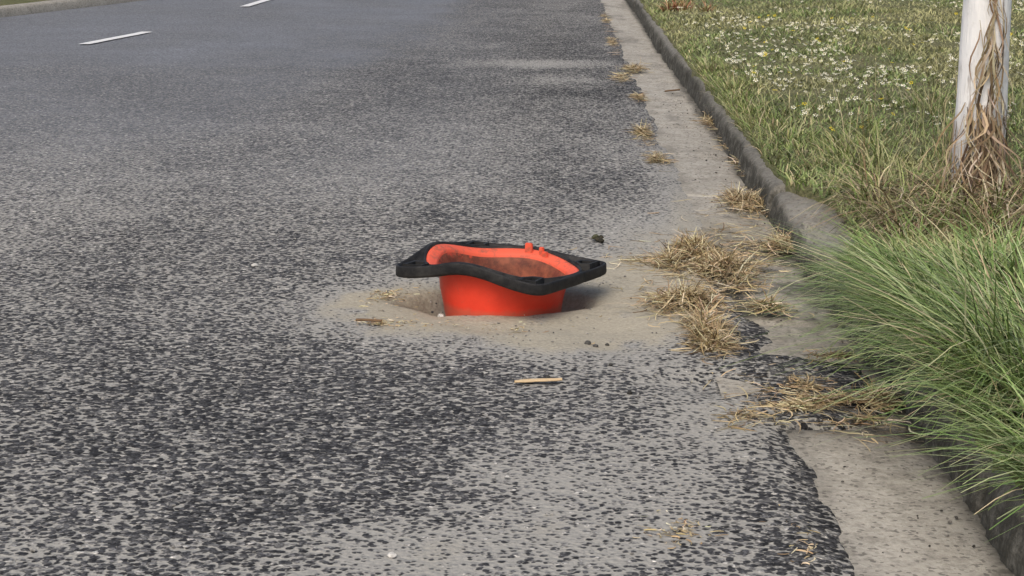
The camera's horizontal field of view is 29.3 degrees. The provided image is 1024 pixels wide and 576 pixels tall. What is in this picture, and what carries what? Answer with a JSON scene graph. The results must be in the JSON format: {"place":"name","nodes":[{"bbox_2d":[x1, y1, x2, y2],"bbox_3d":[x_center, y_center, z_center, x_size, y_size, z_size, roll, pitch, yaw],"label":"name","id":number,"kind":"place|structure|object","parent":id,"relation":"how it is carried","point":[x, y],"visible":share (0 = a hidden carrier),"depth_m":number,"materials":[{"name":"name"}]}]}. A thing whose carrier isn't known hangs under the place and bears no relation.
{"place":"outdoors","nodes":[
{"label":"outdoors","id":0,"kind":"place"},
{"bbox_2d":[0,0,47,5],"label":"verge","id":1,"kind":"structure","parent":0,"point":[6,2],"depth_m":19.68,"materials":[{"name":"plant"}]},
{"bbox_2d":[0,0,974,575],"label":"road","id":2,"kind":"structure","parent":0,"point":[526,114],"depth_m":5.53,"materials":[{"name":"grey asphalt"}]},
{"bbox_2d":[0,0,142,17],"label":"kerb","id":3,"kind":"structure","parent":2,"relation":"on","point":[29,8],"depth_m":19.81,"materials":[{"name":"concrete"}]},
{"bbox_2d":[80,32,148,43],"bbox_3d":[-3.262,-2.068,16.173,0.105,0.001,1.402,2,12,10],"label":"lane marking","id":4,"kind":"object","parent":2,"relation":"on","point":[111,38],"visible":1,"depth_m":16.12,"materials":[{"name":"paint"}]},
{"bbox_2d":[243,0,268,5],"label":"lane marking","id":5,"kind":"object","parent":2,"relation":"on","point":[256,2],"visible":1,"depth_m":21.22,"materials":[{"name":"paint"}]},
{"bbox_2d":[356,318,381,321],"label":"twig","id":6,"kind":"object","parent":2,"relation":"on","point":[371,320],"visible":1,"depth_m":5.54,"materials":[{"name":"brown wood"}]},
{"bbox_2d":[359,285,437,306],"bbox_3d":[-0.311,0.026,5.931,0.348,0.008,0.446,0,11,1],"label":"plant debris","id":7,"kind":"object","parent":2,"relation":"on","point":[389,295],"visible":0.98,"depth_m":5.95,"materials":[{"name":"plant"}]},
{"bbox_2d":[354,310,457,328],"bbox_3d":[-0.337,0.097,5.585,0.364,0.008,0.271,6,13,29],"label":"plant debris","id":8,"kind":"object","parent":2,"relation":"on","point":[380,323],"visible":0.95,"depth_m":5.58,"materials":[{"name":"plant"}]},
{"bbox_2d":[396,240,606,315],"bbox_3d":[-0.028,0.275,5.937,0.500,0.799,0.500,6,13,27],"label":"traffic cone","id":9,"kind":"object","parent":2,"relation":"on","point":[477,278],"visible":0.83,"depth_m":5.77,"materials":[{"name":"plastic"}]},
{"bbox_2d":[445,314,616,343],"bbox_3d":[-0.072,0.111,5.512,0.823,0.008,0.369,0,11,1],"label":"plant debris","id":10,"kind":"object","parent":2,"relation":"on","point":[516,329],"visible":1,"depth_m":5.51,"materials":[{"name":"plant"}]},
{"bbox_2d":[514,378,561,382],"bbox_3d":[0.065,0.229,4.863,0.119,0.009,0.028,-2,12,-8],"label":"wood splinter","id":11,"kind":"object","parent":2,"relation":"on","point":[537,380],"visible":1,"depth_m":4.85,"materials":[{"name":"beige wood"}]},
{"bbox_2d":[591,234,603,242],"bbox_3d":[0.298,-0.173,6.819,0.046,0.026,0.059,0,11,1],"label":"dirt clod","id":12,"kind":"object","parent":2,"relation":"on","point":[598,238],"visible":1,"depth_m":6.81,"materials":[{"name":"soil"}]},
{"bbox_2d":[596,13,611,22],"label":"dry grass clump","id":13,"kind":"object","parent":2,"relation":"on","point":[606,19],"visible":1,"depth_m":18.39,"materials":[{"name":"plant"}]},
{"bbox_2d":[606,31,621,54],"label":"dry grass clump","id":14,"kind":"object","parent":2,"relation":"on","point":[612,41],"visible":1,"depth_m":15.71,"materials":[{"name":"plant"}]},
{"bbox_2d":[607,71,635,85],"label":"dry grass clump","id":15,"kind":"object","parent":2,"relation":"on","point":[621,76],"visible":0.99,"depth_m":12.80,"materials":[{"name":"plant"}]},
{"bbox_2d":[617,59,649,75],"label":"dry grass clump","id":16,"kind":"object","parent":2,"relation":"on","point":[634,68],"visible":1,"depth_m":13.30,"materials":[{"name":"plant"}]},
{"bbox_2d":[627,91,648,102],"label":"dry grass clump","id":17,"kind":"object","parent":2,"relation":"on","point":[640,96],"visible":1,"depth_m":11.54,"materials":[{"name":"plant"}]},
{"bbox_2d":[620,118,659,152],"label":"dry grass clump","id":18,"kind":"object","parent":2,"relation":"on","point":[644,131],"visible":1,"depth_m":9.79,"materials":[{"name":"plant"}]},
{"bbox_2d":[570,237,725,278],"bbox_3d":[0.414,-0.105,6.522,0.795,0.011,0.630,10,15,39],"label":"dry grass clump","id":19,"kind":"object","parent":2,"relation":"on","point":[634,259],"visible":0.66,"depth_m":6.46,"materials":[{"name":"plant"}]},
{"bbox_2d":[638,149,677,171],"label":"dry grass clump","id":20,"kind":"object","parent":2,"relation":"on","point":[653,158],"visible":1,"depth_m":8.86,"materials":[{"name":"plant"}]},
{"bbox_2d":[641,245,691,274],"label":"dry grass clump","id":21,"kind":"object","parent":2,"relation":"on","point":[666,261],"visible":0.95,"depth_m":6.36,"materials":[{"name":"plant"}]},
{"bbox_2d":[633,510,728,548],"bbox_3d":[0.303,0.457,3.745,0.175,0.011,0.195,-10,15,-41],"label":"plant debris","id":22,"kind":"object","parent":2,"relation":"on","point":[685,530],"visible":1,"depth_m":3.73,"materials":[{"name":"plant"}]},
{"bbox_2d":[621,274,745,324],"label":"dry grass clump","id":23,"kind":"object","parent":2,"relation":"on","point":[674,299],"visible":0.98,"depth_m":5.75,"materials":[{"name":"plant"}]},
{"bbox_2d":[598,267,776,334],"bbox_3d":[0.560,-0.010,6.009,0.590,0.030,1.278,0,11,1],"label":"dry grass clump","id":24,"kind":"object","parent":2,"relation":"on","point":[717,290],"visible":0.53,"depth_m":6.02,"materials":[{"name":"plant"}]},
{"bbox_2d":[619,227,758,279],"bbox_3d":[0.569,-0.137,6.461,0.528,0.098,0.586,-7,13,-30],"label":"dry grass clump","id":25,"kind":"object","parent":2,"relation":"on","point":[693,248],"visible":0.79,"depth_m":6.46,"materials":[{"name":"plant"}]},
{"bbox_2d":[669,292,749,375],"bbox_3d":[0.539,0.090,5.317,0.243,0.108,0.808,0,11,1],"label":"dry grass clump","id":26,"kind":"object","parent":2,"relation":"on","point":[697,320],"visible":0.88,"depth_m":5.34,"materials":[{"name":"plant"}]},
{"bbox_2d":[684,314,757,356],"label":"dry grass clump","id":27,"kind":"object","parent":2,"relation":"on","point":[724,340],"visible":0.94,"depth_m":5.24,"materials":[{"name":"plant"}]},
{"bbox_2d":[682,242,777,292],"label":"dry grass clump","id":28,"kind":"object","parent":2,"relation":"on","point":[731,267],"visible":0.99,"depth_m":6.20,"materials":[{"name":"plant"}]},
{"bbox_2d":[635,199,826,329],"bbox_3d":[0.789,-0.132,6.608,0.806,0.030,2.361,0,11,1],"label":"dry grass clump","id":29,"kind":"object","parent":2,"relation":"on","point":[743,247],"visible":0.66,"depth_m":6.74,"materials":[{"name":"plant"}]},
{"bbox_2d":[722,277,801,319],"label":"dry grass clump","id":30,"kind":"object","parent":2,"relation":"on","point":[753,306],"visible":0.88,"depth_m":5.70,"materials":[{"name":"plant"}]},
{"bbox_2d":[710,399,817,432],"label":"dry grass clump","id":31,"kind":"object","parent":2,"relation":"on","point":[749,416],"visible":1,"depth_m":4.54,"materials":[{"name":"plant"}]},
{"bbox_2d":[703,357,880,420],"bbox_3d":[0.676,0.234,4.817,0.461,0.025,0.600,2,12,10],"label":"dry grass clump","id":32,"kind":"object","parent":2,"relation":"on","point":[800,387],"visible":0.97,"depth_m":4.80,"materials":[{"name":"plant"}]},
{"bbox_2d":[708,357,876,417],"bbox_3d":[0.661,0.245,4.794,0.450,0.010,0.632,7,13,29],"label":"plant debris","id":33,"kind":"object","parent":2,"relation":"on","point":[807,386],"visible":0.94,"depth_m":4.82,"materials":[{"name":"plant"}]},
{"bbox_2d":[760,504,825,564],"bbox_3d":[0.531,0.467,3.705,0.110,0.007,0.391,0,11,1],"label":"plant debris","id":34,"kind":"object","parent":2,"relation":"on","point":[805,550],"visible":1,"depth_m":3.62,"materials":[{"name":"plant"}]},
{"bbox_2d":[739,394,852,415],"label":"dry grass clump","id":35,"kind":"object","parent":2,"relation":"on","point":[795,403],"visible":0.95,"depth_m":4.64,"materials":[{"name":"plant"}]},
{"bbox_2d":[600,0,1014,575],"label":"gutter","id":36,"kind":"object","parent":2,"relation":"on","point":[875,514],"visible":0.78,"depth_m":4.42,"materials":[{"name":"concrete"}]},
{"bbox_2d":[691,108,715,128],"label":"dry grass clump","id":37,"kind":"object","parent":36,"relation":"on","point":[709,122],"visible":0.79,"depth_m":10.27,"materials":[{"name":"plant"}]},
{"bbox_2d":[702,181,768,219],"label":"dry grass clump","id":38,"kind":"object","parent":36,"relation":"on","point":[738,198],"visible":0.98,"depth_m":7.59,"materials":[{"name":"plant"}]},
{"bbox_2d":[700,109,781,232],"bbox_3d":[1.027,-0.508,8.394,0.214,0.053,5.310,0,11,1],"label":"dry grass clump","id":39,"kind":"object","parent":36,"relation":"on","point":[736,162],"visible":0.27,"depth_m":8.79,"materials":[{"name":"plant"}]},
{"bbox_2d":[726,223,796,256],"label":"dry grass clump","id":40,"kind":"object","parent":36,"relation":"on","point":[774,244],"visible":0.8,"depth_m":6.71,"materials":[{"name":"plant"}]},
{"bbox_2d":[626,0,1023,575],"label":"kerb","id":41,"kind":"structure","parent":2,"relation":"on","point":[1008,545],"depth_m":5.63,"materials":[{"name":"concrete"}]},
{"bbox_2d":[790,346,871,370],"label":"dry grass clump","id":42,"kind":"object","parent":2,"relation":"on","point":[839,355],"visible":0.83,"depth_m":5.13,"materials":[{"name":"plant"}]},
{"bbox_2d":[792,386,885,410],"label":"dry grass clump","id":43,"kind":"object","parent":2,"relation":"on","point":[837,398],"visible":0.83,"depth_m":4.69,"materials":[{"name":"plant"}]},
{"bbox_2d":[812,391,921,451],"bbox_3d":[0.835,0.294,4.513,0.281,0.029,0.520,2,12,11],"label":"dry grass clump","id":44,"kind":"object","parent":2,"relation":"on","point":[865,417],"visible":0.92,"depth_m":4.49,"materials":[{"name":"plant"}]},
{"bbox_2d":[845,371,905,415],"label":"dry grass clump","id":45,"kind":"object","parent":2,"relation":"on","point":[883,400],"visible":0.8,"depth_m":4.70,"materials":[{"name":"plant"}]},
{"bbox_2d":[640,0,1023,490],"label":"verge","id":46,"kind":"structure","parent":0,"point":[808,193],"depth_m":11.69,"materials":[{"name":"green plant"}]},
{"bbox_2d":[654,0,719,11],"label":"weeds","id":47,"kind":"object","parent":46,"relation":"on","point":[683,4],"visible":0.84,"depth_m":17.57,"materials":[{"name":"green plant"}]},
{"bbox_2d":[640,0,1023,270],"bbox_3d":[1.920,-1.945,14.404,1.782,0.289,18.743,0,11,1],"label":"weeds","id":48,"kind":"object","parent":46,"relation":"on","point":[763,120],"visible":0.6,"depth_m":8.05,"materials":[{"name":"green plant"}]},
{"bbox_2d":[665,0,1023,124],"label":"daisy flowers","id":49,"kind":"object","parent":46,"relation":"on","point":[758,53],"visible":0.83,"depth_m":12.05,"materials":[{"name":"plant"}]},
{"bbox_2d":[710,12,1023,143],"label":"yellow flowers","id":50,"kind":"object","parent":46,"relation":"on","point":[844,61],"visible":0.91,"depth_m":12.45,"materials":[{"name":"plant"}]},
{"bbox_2d":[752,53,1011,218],"bbox_3d":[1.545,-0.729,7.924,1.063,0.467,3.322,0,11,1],"label":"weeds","id":51,"kind":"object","parent":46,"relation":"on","point":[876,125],"visible":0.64,"depth_m":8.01,"materials":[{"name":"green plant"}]},
{"bbox_2d":[747,154,1023,249],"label":"dead grass tuft","id":52,"kind":"object","parent":46,"relation":"on","point":[882,219],"visible":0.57,"depth_m":6.47,"materials":[{"name":"plant"}]},
{"bbox_2d":[922,0,1023,201],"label":"tree","id":53,"kind":"object","parent":46,"relation":"on","point":[977,145],"visible":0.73,"depth_m":6.66,"materials":[{"name":"white plant"}]},
{"bbox_2d":[717,192,1023,542],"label":"long grass","id":54,"kind":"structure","parent":0,"point":[967,325],"depth_m":4.40,"materials":[{"name":"green plant"}]}
]}

